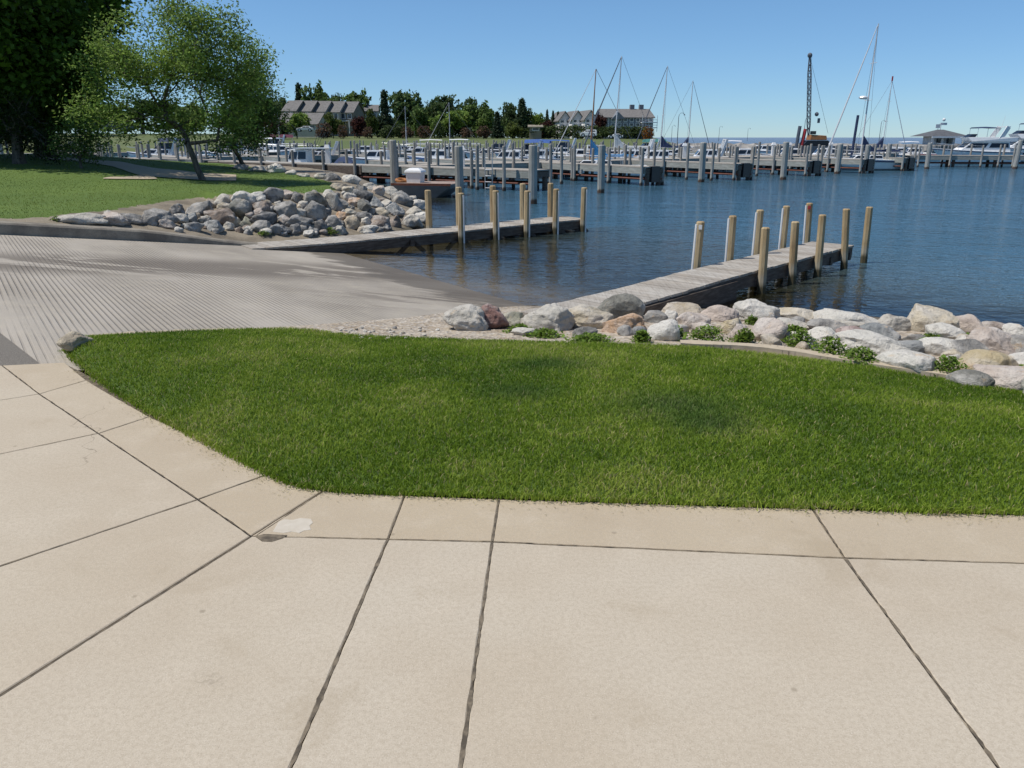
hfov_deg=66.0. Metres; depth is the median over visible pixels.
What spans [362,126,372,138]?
shrub
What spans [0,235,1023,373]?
ramp
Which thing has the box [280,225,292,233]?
boulder
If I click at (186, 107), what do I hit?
deciduous tree
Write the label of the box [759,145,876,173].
finger dock
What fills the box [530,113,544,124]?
deciduous tree
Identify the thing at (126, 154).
marina walkway
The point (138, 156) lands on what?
marina dock
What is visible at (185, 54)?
shade tree
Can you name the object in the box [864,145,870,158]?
mooring pile
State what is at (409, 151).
finger dock
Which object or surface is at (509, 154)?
motor boat
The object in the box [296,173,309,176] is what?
boulder
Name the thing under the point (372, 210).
boulder
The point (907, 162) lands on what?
finger dock
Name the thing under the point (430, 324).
stony bank
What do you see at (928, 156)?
mooring pile
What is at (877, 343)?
boulder
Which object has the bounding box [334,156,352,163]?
motor boat
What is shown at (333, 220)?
boulder
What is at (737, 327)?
boulder
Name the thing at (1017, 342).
boulder
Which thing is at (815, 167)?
finger dock
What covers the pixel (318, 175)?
boulder
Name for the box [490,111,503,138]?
conifer tree
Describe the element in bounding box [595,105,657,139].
condominium
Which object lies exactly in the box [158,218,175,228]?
boulder
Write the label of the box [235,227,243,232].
boulder
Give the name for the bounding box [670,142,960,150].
breakwater
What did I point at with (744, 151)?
motor boat
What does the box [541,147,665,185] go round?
finger dock
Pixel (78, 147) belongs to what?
shrub
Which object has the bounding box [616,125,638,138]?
shrub
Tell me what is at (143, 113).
deciduous tree
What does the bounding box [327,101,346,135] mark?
townhouse
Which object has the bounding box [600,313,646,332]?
boulder
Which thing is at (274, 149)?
motor boat
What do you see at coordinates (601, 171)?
mooring pile
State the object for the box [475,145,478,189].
mooring post
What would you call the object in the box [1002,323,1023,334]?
boulder
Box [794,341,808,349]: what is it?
boulder
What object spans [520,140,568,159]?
motor boat
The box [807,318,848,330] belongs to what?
boulder
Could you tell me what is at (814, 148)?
crane barge
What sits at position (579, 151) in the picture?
motor boat
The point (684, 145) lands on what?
power pedestal
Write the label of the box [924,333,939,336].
weed clump
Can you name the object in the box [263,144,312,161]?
finger dock
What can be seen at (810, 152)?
mooring post
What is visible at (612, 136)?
parked car
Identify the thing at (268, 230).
boulder
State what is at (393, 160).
mooring pile
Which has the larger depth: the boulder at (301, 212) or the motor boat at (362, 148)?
the motor boat at (362, 148)
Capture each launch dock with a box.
[241,183,588,263]
[521,203,872,315]
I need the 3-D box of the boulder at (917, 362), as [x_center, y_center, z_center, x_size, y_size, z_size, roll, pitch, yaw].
[3.518,-0.169,6.989,0.362,0.272,0.497,-12,21,-34]
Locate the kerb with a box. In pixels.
[0,221,257,245]
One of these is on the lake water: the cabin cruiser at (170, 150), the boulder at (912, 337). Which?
the cabin cruiser at (170, 150)
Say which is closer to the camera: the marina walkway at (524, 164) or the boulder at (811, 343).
the boulder at (811, 343)
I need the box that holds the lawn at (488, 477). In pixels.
[72,329,1023,513]
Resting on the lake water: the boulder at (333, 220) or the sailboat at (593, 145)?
the sailboat at (593, 145)
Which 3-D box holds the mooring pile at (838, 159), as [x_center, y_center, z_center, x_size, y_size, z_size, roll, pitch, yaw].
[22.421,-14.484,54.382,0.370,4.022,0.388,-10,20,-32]
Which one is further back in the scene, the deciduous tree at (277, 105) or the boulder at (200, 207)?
the deciduous tree at (277, 105)
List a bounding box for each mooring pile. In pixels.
[389,140,397,182]
[454,146,463,194]
[528,145,536,258]
[597,145,604,192]
[698,142,706,181]
[780,142,788,179]
[834,144,842,173]
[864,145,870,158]
[885,144,891,158]
[924,143,932,168]
[1012,140,1023,168]
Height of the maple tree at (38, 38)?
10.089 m
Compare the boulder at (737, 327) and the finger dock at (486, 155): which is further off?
the finger dock at (486, 155)
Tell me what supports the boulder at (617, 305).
on the stony bank
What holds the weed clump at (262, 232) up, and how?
on the shore at (186, 201)
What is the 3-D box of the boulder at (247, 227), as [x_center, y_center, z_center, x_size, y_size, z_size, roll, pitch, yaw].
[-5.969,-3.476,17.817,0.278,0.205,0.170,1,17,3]
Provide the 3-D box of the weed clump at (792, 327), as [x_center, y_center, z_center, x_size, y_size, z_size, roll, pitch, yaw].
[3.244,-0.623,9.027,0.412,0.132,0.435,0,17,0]
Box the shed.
[528,125,542,138]
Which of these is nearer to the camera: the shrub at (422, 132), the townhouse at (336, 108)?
the shrub at (422, 132)
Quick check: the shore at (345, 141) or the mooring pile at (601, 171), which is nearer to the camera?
the mooring pile at (601, 171)
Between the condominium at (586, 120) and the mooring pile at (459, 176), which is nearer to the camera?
the mooring pile at (459, 176)
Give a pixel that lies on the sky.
(961, 62)
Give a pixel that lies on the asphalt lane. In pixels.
(11, 353)
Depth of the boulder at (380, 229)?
19.58 m
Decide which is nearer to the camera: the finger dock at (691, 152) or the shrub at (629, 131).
the finger dock at (691, 152)
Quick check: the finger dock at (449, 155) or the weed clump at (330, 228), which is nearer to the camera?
the weed clump at (330, 228)
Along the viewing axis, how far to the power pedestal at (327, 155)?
45.50 m
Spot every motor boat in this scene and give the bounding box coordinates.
[265,138,289,154]
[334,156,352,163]
[348,146,373,153]
[348,150,422,163]
[398,139,441,159]
[407,150,474,161]
[446,139,469,158]
[479,150,528,158]
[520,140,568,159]
[554,149,586,157]
[617,139,654,157]
[627,150,697,169]
[676,139,727,156]
[739,149,767,155]
[756,145,778,153]
[761,148,799,154]
[805,148,834,154]
[870,147,924,161]
[898,141,922,152]
[907,148,936,154]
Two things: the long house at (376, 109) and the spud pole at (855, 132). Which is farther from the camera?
the long house at (376, 109)
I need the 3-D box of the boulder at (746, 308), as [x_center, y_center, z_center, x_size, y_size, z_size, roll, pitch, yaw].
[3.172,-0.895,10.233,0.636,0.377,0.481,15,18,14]
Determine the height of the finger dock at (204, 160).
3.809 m
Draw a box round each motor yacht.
[932,118,1022,161]
[1009,123,1023,161]
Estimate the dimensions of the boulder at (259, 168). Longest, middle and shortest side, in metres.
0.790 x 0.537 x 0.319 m
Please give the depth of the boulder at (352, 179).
26.21 m
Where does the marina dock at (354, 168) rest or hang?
in the lake water
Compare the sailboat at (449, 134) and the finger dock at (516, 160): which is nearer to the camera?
the finger dock at (516, 160)
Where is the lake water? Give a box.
[109,138,1023,320]
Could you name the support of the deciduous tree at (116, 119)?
on the shore at (345, 141)
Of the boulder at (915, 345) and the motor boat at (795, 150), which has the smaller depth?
the boulder at (915, 345)
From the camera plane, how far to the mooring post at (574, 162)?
44.84 m
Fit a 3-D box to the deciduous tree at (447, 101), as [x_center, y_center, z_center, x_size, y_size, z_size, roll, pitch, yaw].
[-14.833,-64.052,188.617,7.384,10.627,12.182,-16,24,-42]
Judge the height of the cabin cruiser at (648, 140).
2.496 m
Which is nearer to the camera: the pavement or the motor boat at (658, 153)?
the pavement
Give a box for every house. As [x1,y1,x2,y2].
[280,113,330,137]
[363,105,379,133]
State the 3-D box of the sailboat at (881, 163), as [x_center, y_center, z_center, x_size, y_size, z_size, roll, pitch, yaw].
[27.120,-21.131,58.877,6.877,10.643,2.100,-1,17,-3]
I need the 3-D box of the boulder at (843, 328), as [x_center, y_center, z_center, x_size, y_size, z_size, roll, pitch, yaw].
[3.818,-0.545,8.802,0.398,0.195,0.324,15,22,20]
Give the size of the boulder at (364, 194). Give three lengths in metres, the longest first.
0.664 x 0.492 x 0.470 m
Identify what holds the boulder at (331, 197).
on the shore at (186, 201)
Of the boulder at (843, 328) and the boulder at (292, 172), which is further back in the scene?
the boulder at (292, 172)
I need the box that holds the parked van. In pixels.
[580,130,596,136]
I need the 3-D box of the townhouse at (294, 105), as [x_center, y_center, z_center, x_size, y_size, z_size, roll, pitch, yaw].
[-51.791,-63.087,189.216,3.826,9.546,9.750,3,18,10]
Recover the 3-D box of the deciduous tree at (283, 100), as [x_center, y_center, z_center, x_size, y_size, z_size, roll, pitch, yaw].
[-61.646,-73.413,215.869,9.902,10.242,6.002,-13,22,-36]
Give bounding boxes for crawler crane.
[799,53,828,145]
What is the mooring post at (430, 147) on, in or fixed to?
in the lake water
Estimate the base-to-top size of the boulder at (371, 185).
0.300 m
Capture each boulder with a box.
[53,213,108,224]
[56,331,93,350]
[102,211,129,225]
[119,213,145,224]
[142,208,179,225]
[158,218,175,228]
[169,203,184,214]
[174,213,188,223]
[174,226,183,231]
[184,223,191,230]
[185,200,213,215]
[186,222,204,231]
[188,213,197,222]
[203,208,235,224]
[203,220,224,232]
[212,228,219,233]
[214,193,229,204]
[217,201,229,208]
[223,222,234,230]
[228,198,253,217]
[231,191,255,203]
[232,164,248,169]
[233,217,241,226]
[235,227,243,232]
[239,216,251,226]
[243,226,252,232]
[244,229,252,234]
[245,212,253,218]
[248,166,267,171]
[249,211,277,224]
[251,191,265,201]
[251,220,270,231]
[252,201,274,211]
[252,208,263,214]
[260,228,271,234]
[263,187,284,202]
[266,163,285,172]
[269,224,282,234]
[274,200,297,217]
[278,215,288,224]
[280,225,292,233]
[283,190,292,198]
[284,214,312,226]
[285,169,296,174]
[289,223,300,234]
[291,191,302,202]
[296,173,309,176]
[297,208,305,216]
[298,201,307,204]
[299,225,307,232]
[303,190,327,205]
[303,230,314,236]
[304,200,326,220]
[312,220,327,230]
[314,173,325,178]
[319,229,327,234]
[322,189,338,209]
[323,172,340,180]
[325,215,342,227]
[326,208,331,215]
[330,183,343,190]
[336,199,348,211]
[336,211,346,220]
[336,225,346,234]
[342,174,361,184]
[342,186,353,192]
[343,192,356,200]
[344,215,360,228]
[345,208,356,215]
[348,197,359,206]
[351,189,372,200]
[356,185,366,190]
[356,211,372,220]
[357,199,371,211]
[360,225,378,233]
[361,217,370,224]
[363,182,374,189]
[368,208,375,213]
[369,196,383,207]
[370,214,390,226]
[372,185,384,196]
[375,207,388,216]
[376,227,383,231]
[382,199,391,206]
[382,223,391,231]
[385,186,397,195]
[386,202,404,216]
[390,190,413,206]
[390,215,401,227]
[401,214,422,228]
[406,206,422,213]
[413,199,424,209]
[415,212,425,223]
[442,304,488,330]
[481,303,508,328]
[504,311,523,326]
[511,327,536,335]
[520,303,575,331]
[569,304,613,328]
[572,326,597,337]
[597,293,645,318]
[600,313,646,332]
[617,324,632,335]
[632,326,646,334]
[644,310,667,322]
[647,319,679,340]
[662,302,702,315]
[665,309,677,320]
[676,312,710,329]
[678,324,689,333]
[689,322,714,333]
[700,305,739,321]
[715,318,741,333]
[728,323,749,341]
[733,299,780,320]
[751,317,787,340]
[760,333,785,345]
[777,317,810,329]
[779,307,813,322]
[782,331,804,342]
[791,316,804,321]
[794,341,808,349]
[806,338,817,348]
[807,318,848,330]
[808,326,836,340]
[813,308,879,322]
[835,326,864,332]
[836,329,909,354]
[839,320,864,326]
[860,323,900,340]
[874,349,937,372]
[878,314,911,330]
[898,340,924,352]
[901,334,924,340]
[907,303,959,331]
[919,337,952,355]
[925,322,965,339]
[940,349,962,358]
[946,354,960,363]
[946,369,994,387]
[950,339,988,353]
[955,335,965,339]
[956,314,983,332]
[956,349,1018,369]
[966,326,1015,354]
[973,364,1023,390]
[981,321,1004,329]
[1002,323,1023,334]
[1009,352,1023,363]
[1010,335,1023,352]
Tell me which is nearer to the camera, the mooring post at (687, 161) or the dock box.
the dock box
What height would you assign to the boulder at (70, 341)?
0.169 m
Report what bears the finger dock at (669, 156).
on the lake water
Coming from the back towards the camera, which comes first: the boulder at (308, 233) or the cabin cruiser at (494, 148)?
the cabin cruiser at (494, 148)
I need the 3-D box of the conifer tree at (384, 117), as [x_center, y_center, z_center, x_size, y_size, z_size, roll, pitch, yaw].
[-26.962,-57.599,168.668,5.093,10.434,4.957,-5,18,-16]
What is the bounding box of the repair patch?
[273,518,312,532]
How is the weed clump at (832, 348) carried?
on the stony bank
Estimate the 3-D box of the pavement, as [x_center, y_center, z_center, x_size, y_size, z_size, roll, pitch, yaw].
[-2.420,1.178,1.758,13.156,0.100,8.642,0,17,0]
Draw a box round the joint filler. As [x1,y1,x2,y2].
[0,365,1014,767]
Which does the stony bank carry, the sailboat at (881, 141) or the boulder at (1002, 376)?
the boulder at (1002, 376)
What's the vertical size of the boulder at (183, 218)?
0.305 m
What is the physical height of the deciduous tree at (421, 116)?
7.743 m
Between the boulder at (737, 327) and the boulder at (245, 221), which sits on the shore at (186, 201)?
the boulder at (245, 221)
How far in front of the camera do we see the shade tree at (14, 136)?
25.33 m
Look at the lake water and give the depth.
23.54 m
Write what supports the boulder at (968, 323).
on the stony bank
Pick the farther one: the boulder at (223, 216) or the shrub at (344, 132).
the shrub at (344, 132)
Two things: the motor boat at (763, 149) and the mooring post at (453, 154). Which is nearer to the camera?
the mooring post at (453, 154)
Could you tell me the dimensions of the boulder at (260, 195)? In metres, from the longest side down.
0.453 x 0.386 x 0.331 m
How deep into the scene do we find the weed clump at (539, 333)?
8.09 m
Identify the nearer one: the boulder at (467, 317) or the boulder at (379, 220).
the boulder at (467, 317)
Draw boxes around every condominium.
[551,111,569,138]
[567,110,582,138]
[579,110,595,138]
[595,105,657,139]
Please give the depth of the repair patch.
3.40 m
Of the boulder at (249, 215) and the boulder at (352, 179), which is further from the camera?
the boulder at (352, 179)
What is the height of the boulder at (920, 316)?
0.435 m
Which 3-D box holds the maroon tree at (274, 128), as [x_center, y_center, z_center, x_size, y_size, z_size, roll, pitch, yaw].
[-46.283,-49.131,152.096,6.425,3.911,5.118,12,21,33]
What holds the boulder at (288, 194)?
on the shore at (186, 201)
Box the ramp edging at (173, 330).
[89,327,294,335]
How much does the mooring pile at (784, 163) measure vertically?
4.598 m
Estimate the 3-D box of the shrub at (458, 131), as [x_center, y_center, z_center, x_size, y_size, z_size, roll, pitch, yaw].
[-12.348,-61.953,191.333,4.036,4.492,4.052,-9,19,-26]
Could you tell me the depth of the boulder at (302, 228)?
18.18 m
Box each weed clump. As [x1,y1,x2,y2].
[256,230,270,235]
[327,227,339,234]
[502,323,531,333]
[523,327,567,338]
[564,331,619,343]
[630,329,655,343]
[677,325,690,341]
[682,324,740,341]
[728,327,760,342]
[743,314,757,324]
[780,329,824,347]
[787,324,807,332]
[800,336,854,355]
[837,345,878,366]
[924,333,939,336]
[934,354,968,375]
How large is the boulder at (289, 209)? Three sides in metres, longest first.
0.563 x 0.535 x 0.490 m
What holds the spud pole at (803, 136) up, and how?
on the lake water
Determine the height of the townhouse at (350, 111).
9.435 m
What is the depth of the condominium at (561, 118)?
189.93 m
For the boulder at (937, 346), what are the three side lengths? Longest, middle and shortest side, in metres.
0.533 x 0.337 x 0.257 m
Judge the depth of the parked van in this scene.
130.99 m
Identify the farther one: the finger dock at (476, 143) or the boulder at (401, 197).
the finger dock at (476, 143)
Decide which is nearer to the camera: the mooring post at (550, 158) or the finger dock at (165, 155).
the mooring post at (550, 158)
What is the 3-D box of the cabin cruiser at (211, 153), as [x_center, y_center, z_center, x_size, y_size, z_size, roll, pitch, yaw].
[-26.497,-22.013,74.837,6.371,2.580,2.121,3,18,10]
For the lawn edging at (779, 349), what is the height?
0.071 m
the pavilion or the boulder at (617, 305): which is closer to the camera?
the boulder at (617, 305)
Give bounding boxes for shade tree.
[0,81,74,164]
[46,0,284,179]
[198,39,296,163]
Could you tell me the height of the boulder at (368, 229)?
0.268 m
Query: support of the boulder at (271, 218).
on the shore at (186, 201)
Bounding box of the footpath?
[39,156,235,180]
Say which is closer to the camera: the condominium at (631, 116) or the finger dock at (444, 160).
the finger dock at (444, 160)
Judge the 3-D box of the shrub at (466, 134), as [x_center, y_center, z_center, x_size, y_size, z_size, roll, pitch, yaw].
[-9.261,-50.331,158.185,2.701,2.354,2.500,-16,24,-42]
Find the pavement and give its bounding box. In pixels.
[0,363,1023,767]
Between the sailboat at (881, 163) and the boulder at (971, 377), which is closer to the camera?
the boulder at (971, 377)
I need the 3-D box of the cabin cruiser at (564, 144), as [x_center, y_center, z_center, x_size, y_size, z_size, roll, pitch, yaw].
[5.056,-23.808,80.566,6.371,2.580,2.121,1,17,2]
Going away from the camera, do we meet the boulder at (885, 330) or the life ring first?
the boulder at (885, 330)
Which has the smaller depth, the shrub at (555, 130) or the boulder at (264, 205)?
the boulder at (264, 205)
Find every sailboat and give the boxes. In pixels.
[257,114,317,150]
[380,109,436,149]
[425,104,481,150]
[552,69,646,176]
[582,56,659,156]
[633,66,698,154]
[657,81,709,150]
[824,24,916,169]
[843,76,906,153]
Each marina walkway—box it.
[1,140,582,157]
[96,141,668,160]
[402,143,898,209]
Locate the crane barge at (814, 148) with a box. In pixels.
[768,146,860,153]
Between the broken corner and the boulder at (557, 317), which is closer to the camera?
the broken corner
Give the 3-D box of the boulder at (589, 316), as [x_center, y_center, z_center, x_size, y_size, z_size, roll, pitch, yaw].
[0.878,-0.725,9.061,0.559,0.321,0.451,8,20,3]
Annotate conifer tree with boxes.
[295,82,301,99]
[376,89,396,137]
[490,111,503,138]
[511,98,529,138]
[545,109,549,137]
[549,110,554,137]
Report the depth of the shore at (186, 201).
20.93 m
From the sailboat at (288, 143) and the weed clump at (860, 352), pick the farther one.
the sailboat at (288, 143)
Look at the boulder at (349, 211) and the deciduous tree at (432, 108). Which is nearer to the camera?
the boulder at (349, 211)
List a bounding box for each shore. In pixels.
[0,154,534,258]
[2,134,675,152]
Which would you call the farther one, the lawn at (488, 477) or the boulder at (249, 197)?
the boulder at (249, 197)
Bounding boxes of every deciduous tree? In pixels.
[64,106,136,131]
[114,98,177,133]
[156,100,213,134]
[259,97,281,133]
[278,97,286,111]
[280,112,311,138]
[298,79,330,100]
[323,112,346,137]
[327,87,371,108]
[331,93,343,100]
[364,108,379,137]
[386,89,426,137]
[410,103,445,135]
[424,99,446,137]
[428,109,472,138]
[431,94,471,137]
[461,99,505,136]
[463,96,477,128]
[498,101,516,137]
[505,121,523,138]
[513,108,536,138]
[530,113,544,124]
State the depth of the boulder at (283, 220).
18.25 m
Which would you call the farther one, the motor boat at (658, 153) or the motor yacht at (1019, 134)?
the motor yacht at (1019, 134)
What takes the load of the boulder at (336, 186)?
on the shore at (186, 201)
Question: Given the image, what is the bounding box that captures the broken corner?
[255,534,286,541]
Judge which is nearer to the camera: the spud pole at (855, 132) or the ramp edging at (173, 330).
the ramp edging at (173, 330)
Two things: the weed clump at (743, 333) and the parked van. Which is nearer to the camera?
the weed clump at (743, 333)
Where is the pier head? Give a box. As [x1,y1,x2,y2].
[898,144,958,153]
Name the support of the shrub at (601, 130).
on the shore at (345, 141)
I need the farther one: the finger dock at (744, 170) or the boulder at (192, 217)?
the finger dock at (744, 170)
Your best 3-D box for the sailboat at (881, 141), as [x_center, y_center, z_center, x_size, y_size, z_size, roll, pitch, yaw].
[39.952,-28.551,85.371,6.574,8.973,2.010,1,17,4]
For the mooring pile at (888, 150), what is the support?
in the lake water
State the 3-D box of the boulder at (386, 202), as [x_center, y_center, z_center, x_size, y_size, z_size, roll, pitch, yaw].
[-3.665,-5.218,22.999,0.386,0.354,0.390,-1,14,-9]
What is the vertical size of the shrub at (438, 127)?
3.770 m
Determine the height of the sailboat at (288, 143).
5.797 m
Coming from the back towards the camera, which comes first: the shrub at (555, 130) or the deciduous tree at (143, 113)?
the deciduous tree at (143, 113)
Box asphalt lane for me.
[0,333,39,368]
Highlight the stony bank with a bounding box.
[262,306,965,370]
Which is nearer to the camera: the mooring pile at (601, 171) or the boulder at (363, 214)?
the boulder at (363, 214)
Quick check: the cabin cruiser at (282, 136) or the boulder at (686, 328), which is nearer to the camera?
the boulder at (686, 328)
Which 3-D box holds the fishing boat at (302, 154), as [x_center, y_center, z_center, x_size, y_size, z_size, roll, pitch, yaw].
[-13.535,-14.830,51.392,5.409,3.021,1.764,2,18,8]
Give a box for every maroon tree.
[259,119,285,137]
[350,116,366,137]
[539,120,559,137]
[594,114,607,138]
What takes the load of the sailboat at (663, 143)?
on the lake water
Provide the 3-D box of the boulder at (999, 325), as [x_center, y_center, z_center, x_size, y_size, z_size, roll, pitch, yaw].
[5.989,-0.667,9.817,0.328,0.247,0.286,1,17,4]
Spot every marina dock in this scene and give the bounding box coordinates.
[59,144,218,161]
[208,147,382,181]
[362,149,549,206]
[905,144,1023,167]
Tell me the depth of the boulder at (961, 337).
8.71 m
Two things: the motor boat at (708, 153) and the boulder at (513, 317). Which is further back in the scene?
the motor boat at (708, 153)
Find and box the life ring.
[395,178,406,182]
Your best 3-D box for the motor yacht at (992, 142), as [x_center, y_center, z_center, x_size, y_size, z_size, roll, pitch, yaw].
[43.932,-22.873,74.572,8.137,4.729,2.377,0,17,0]
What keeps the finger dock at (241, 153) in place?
on the lake water
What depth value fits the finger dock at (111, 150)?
49.33 m
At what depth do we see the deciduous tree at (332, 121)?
162.79 m
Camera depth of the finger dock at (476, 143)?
88.36 m
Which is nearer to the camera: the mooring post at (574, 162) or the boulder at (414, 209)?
the boulder at (414, 209)
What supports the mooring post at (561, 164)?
in the lake water
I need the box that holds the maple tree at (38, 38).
[0,0,154,157]
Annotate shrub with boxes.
[39,114,124,167]
[269,125,292,138]
[315,122,331,138]
[337,124,347,138]
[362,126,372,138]
[378,125,394,138]
[393,122,412,138]
[402,126,413,138]
[416,125,430,138]
[433,121,445,138]
[454,124,467,136]
[459,128,472,138]
[475,126,491,138]
[524,125,550,138]
[543,125,573,138]
[566,125,589,138]
[586,125,610,138]
[604,125,624,138]
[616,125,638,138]
[630,125,649,138]
[641,125,653,138]
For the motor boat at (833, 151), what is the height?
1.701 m
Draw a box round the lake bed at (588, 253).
[78,200,678,494]
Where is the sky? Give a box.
[63,0,1023,137]
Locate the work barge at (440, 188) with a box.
[391,181,464,201]
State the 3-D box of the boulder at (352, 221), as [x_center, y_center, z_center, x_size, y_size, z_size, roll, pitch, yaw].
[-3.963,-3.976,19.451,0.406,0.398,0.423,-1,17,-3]
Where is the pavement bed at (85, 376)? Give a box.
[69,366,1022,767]
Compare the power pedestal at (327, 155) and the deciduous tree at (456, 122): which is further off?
the deciduous tree at (456, 122)
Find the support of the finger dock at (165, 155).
on the lake water
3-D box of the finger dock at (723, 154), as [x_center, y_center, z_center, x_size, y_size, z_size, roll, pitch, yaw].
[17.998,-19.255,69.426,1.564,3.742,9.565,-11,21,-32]
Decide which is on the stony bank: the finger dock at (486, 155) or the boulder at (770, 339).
the boulder at (770, 339)
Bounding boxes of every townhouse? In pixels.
[281,100,304,112]
[298,101,318,112]
[313,101,332,113]
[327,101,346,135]
[341,101,365,135]
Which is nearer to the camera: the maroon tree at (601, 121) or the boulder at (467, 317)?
the boulder at (467, 317)
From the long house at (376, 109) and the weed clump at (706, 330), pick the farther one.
the long house at (376, 109)
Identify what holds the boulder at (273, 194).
on the shore at (186, 201)
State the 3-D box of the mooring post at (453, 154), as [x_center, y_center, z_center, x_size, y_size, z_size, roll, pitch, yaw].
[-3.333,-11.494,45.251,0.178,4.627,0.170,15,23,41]
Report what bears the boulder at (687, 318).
on the stony bank
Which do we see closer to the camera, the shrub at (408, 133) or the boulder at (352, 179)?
the boulder at (352, 179)
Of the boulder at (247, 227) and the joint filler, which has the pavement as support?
the joint filler
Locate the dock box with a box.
[404,168,425,182]
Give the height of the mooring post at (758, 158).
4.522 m
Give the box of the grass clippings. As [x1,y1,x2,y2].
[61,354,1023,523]
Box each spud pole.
[794,126,801,147]
[800,129,806,149]
[850,115,858,155]
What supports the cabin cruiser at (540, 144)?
on the lake water
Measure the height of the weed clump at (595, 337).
0.116 m
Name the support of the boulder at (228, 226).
on the shore at (186, 201)
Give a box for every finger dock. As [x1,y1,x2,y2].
[80,145,113,156]
[148,143,183,156]
[179,145,221,162]
[227,143,262,155]
[245,141,280,154]
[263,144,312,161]
[315,141,351,153]
[340,143,378,157]
[341,140,363,149]
[359,142,402,153]
[364,145,448,209]
[388,141,413,152]
[407,143,463,159]
[415,142,451,152]
[427,145,510,177]
[466,142,496,151]
[466,143,524,158]
[476,144,564,175]
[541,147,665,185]
[543,142,579,155]
[556,144,645,159]
[623,143,699,157]
[631,146,754,180]
[674,143,762,166]
[676,142,712,153]
[705,145,823,175]
[716,143,802,154]
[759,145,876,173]
[805,144,917,170]
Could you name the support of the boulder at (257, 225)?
on the shore at (186, 201)
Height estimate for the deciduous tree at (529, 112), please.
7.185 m
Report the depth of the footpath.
26.07 m
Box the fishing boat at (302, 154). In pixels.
[276,132,344,162]
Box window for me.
[946,138,951,143]
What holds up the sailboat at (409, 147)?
on the lake water
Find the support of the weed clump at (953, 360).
on the stony bank
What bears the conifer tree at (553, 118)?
on the shore at (345, 141)
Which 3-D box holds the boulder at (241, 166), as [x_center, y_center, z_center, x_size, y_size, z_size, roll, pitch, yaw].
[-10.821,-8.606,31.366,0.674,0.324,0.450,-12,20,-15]
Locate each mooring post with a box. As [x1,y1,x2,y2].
[429,143,431,163]
[452,142,455,215]
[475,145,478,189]
[502,146,505,237]
[549,144,552,182]
[560,146,562,183]
[573,145,575,180]
[623,145,626,181]
[651,143,656,183]
[685,143,689,179]
[710,143,715,180]
[755,142,760,175]
[809,144,812,159]
[816,145,819,160]
[996,145,1001,166]
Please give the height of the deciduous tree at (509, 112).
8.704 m
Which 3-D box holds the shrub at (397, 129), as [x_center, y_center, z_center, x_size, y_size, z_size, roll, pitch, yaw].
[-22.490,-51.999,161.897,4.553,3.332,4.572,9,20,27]
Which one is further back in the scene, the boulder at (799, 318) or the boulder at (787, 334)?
the boulder at (799, 318)
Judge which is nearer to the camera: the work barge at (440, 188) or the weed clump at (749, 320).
the weed clump at (749, 320)
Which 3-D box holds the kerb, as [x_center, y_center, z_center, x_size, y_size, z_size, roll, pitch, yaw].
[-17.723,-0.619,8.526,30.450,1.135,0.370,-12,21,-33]
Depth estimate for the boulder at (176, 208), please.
17.58 m
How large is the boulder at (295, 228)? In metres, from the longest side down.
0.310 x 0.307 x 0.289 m
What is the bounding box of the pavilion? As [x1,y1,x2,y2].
[913,118,964,144]
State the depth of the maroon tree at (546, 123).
163.08 m
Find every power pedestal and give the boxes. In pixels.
[324,145,330,163]
[462,146,464,166]
[682,143,686,157]
[771,142,775,155]
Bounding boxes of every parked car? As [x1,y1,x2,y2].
[297,126,313,131]
[608,134,622,138]
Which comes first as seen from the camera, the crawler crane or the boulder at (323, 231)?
the boulder at (323, 231)
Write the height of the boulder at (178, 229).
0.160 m
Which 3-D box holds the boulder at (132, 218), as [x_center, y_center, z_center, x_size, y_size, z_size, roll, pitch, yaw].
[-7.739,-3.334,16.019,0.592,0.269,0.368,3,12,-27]
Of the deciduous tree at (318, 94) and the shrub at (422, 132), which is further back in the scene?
the deciduous tree at (318, 94)
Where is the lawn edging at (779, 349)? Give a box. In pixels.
[680,340,950,378]
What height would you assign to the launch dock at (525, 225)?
2.639 m
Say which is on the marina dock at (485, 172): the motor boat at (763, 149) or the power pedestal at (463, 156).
the power pedestal at (463, 156)
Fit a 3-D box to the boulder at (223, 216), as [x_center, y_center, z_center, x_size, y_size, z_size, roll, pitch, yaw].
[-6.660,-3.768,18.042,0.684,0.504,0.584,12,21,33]
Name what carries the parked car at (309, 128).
on the shore at (345, 141)
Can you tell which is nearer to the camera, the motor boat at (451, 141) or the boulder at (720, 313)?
the boulder at (720, 313)
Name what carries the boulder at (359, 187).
on the shore at (186, 201)
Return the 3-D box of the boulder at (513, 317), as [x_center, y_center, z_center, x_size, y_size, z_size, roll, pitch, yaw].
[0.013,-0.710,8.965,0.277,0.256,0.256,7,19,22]
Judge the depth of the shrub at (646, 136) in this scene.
152.27 m
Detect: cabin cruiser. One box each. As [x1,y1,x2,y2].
[127,138,186,156]
[202,144,247,155]
[243,134,292,150]
[290,141,338,162]
[464,139,510,158]
[494,139,550,156]
[545,138,576,152]
[632,139,666,151]
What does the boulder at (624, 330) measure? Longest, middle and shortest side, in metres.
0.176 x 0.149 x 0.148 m

